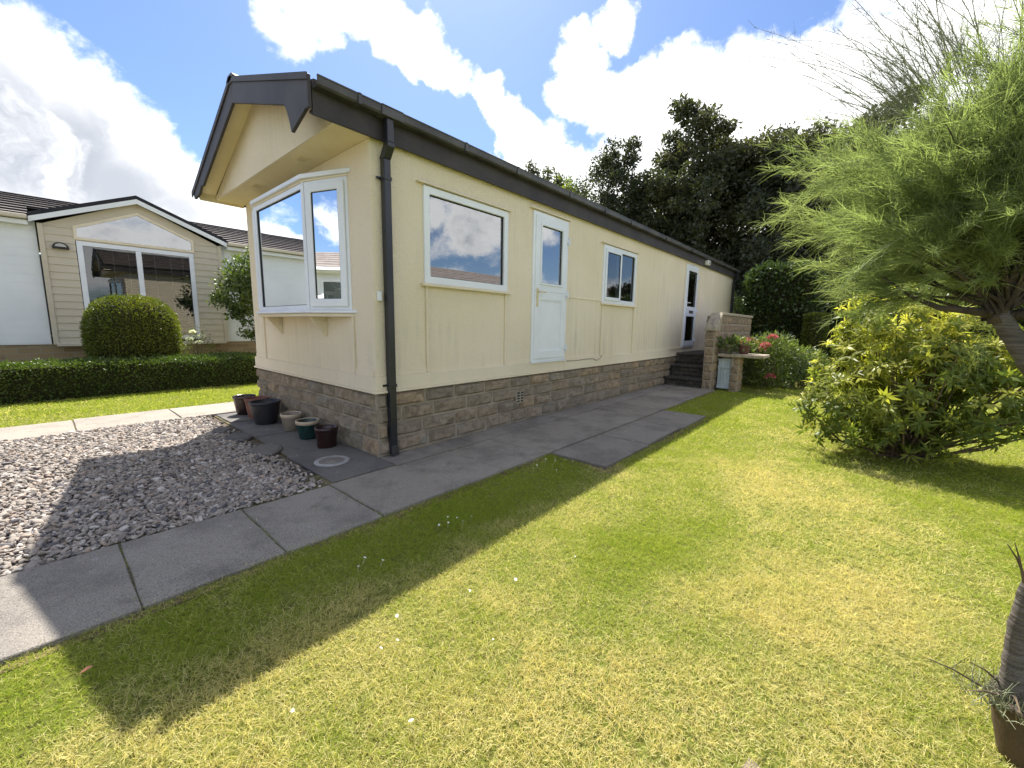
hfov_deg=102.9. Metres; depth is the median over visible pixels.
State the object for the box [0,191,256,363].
neighbour home
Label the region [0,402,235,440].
side path
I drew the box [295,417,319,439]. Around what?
plant pot
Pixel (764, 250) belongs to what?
dark tree
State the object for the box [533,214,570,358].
door
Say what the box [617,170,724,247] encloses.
dark tree
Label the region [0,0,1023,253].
sky
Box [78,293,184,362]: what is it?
domed shrub
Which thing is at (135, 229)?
gable window
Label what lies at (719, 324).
stone wall
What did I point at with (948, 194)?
feathery tree
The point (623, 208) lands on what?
dark tree
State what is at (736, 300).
garden shrub
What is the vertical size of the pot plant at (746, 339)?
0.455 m
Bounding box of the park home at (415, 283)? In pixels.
[191,71,740,457]
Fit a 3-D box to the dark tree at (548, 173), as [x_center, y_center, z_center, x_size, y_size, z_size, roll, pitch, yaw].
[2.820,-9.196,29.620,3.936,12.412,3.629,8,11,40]
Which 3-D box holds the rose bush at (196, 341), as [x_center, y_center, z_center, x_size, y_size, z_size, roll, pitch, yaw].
[-6.341,-0.625,8.290,0.690,1.164,0.708,8,11,40]
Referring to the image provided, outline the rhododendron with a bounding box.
[787,282,1023,469]
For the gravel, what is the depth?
3.02 m
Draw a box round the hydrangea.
[736,330,809,389]
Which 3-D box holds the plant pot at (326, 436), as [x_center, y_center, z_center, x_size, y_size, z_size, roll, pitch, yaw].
[-1.822,0.515,4.010,0.219,0.198,0.219,8,11,40]
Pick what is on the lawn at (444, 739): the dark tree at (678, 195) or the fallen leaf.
the fallen leaf
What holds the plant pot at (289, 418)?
on the patio
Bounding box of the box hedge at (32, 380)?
[0,350,258,405]
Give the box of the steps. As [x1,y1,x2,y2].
[665,350,703,387]
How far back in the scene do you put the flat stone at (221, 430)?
4.49 m
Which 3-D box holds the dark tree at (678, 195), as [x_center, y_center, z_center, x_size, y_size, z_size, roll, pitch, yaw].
[8.446,-7.111,18.695,6.698,11.570,6.003,8,11,40]
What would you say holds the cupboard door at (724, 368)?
attached to the stone shelf
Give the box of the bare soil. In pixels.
[742,757,760,767]
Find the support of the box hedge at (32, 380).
on the lawn at (78, 407)
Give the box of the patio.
[216,412,393,482]
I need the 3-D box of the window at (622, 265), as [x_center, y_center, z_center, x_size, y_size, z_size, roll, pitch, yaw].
[1.740,-1.791,6.876,0.248,0.948,1.305,8,11,40]
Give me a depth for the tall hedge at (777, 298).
11.02 m
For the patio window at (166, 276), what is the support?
in the neighbour home at (123, 246)
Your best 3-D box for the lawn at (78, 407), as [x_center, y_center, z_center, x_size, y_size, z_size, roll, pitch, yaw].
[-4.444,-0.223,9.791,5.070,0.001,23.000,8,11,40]
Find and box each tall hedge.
[739,257,830,372]
[822,282,1023,378]
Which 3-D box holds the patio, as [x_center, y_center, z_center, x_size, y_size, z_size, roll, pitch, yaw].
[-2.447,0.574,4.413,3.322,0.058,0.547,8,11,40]
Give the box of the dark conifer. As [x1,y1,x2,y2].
[525,159,540,176]
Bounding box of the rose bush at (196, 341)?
[182,326,215,356]
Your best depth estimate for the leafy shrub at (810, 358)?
8.60 m
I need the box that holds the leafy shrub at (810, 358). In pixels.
[767,345,834,388]
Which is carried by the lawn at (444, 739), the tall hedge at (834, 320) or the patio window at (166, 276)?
the tall hedge at (834, 320)
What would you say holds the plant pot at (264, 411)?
on the patio
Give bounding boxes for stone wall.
[701,312,752,389]
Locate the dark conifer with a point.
(529, 168)
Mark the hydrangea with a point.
(773, 343)
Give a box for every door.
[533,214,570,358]
[682,265,699,345]
[716,358,730,388]
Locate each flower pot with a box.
[725,345,733,353]
[739,345,750,353]
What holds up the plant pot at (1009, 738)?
on the lawn at (444, 739)
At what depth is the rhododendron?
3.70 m
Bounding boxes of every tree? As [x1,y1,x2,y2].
[206,245,255,344]
[540,165,564,183]
[554,174,590,197]
[569,147,630,209]
[600,134,652,224]
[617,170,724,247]
[628,92,782,265]
[712,116,884,309]
[731,128,871,273]
[736,0,1023,726]
[812,85,939,275]
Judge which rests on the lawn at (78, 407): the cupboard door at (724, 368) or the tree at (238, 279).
the tree at (238, 279)
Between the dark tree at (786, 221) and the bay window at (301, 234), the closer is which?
the bay window at (301, 234)
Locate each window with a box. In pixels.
[72,213,193,252]
[75,241,200,341]
[250,167,356,335]
[416,179,511,294]
[600,241,639,307]
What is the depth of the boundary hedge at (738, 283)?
14.24 m
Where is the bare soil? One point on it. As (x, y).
(750, 765)
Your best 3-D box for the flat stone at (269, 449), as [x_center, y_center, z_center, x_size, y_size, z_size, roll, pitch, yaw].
[-2.315,0.623,3.862,0.345,0.037,0.259,4,9,19]
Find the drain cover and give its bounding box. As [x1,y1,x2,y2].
[314,455,349,466]
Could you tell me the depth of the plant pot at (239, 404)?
5.29 m
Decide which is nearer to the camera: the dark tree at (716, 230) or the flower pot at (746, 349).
the flower pot at (746, 349)
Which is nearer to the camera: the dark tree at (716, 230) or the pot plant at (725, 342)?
the pot plant at (725, 342)
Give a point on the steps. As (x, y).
(687, 369)
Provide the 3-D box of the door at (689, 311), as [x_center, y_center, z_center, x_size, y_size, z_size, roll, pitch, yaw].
[4.224,-1.803,9.573,0.108,1.810,0.805,8,11,40]
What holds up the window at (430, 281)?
in the park home at (415, 283)
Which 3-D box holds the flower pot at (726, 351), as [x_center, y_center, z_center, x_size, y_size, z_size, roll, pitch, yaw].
[4.337,-0.698,8.163,0.172,0.173,0.172,8,11,40]
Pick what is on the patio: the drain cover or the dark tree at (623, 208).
the drain cover
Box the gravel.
[0,415,325,576]
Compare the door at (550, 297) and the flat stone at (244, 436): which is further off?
the door at (550, 297)
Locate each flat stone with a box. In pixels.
[213,427,232,432]
[224,432,252,441]
[245,444,282,456]
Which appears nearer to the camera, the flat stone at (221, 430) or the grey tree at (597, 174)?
the flat stone at (221, 430)
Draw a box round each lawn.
[0,371,1023,767]
[0,384,259,427]
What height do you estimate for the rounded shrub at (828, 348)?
1.750 m
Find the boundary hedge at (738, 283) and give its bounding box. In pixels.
[670,264,941,355]
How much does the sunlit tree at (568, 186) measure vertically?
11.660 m
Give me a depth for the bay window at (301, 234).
3.91 m
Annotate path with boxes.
[0,384,714,664]
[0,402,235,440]
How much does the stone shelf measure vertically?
0.755 m
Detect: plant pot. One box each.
[232,394,255,414]
[244,396,268,418]
[248,399,280,424]
[280,411,301,430]
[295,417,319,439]
[314,424,337,448]
[988,675,1023,767]
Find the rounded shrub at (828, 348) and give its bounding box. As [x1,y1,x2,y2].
[824,316,903,380]
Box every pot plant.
[716,333,743,354]
[731,332,762,352]
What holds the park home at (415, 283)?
on the ground
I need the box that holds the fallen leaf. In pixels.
[80,665,93,672]
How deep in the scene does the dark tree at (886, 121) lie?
14.38 m
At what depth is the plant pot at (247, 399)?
5.11 m
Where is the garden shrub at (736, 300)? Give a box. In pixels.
[733,290,743,314]
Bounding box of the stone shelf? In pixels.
[717,353,769,391]

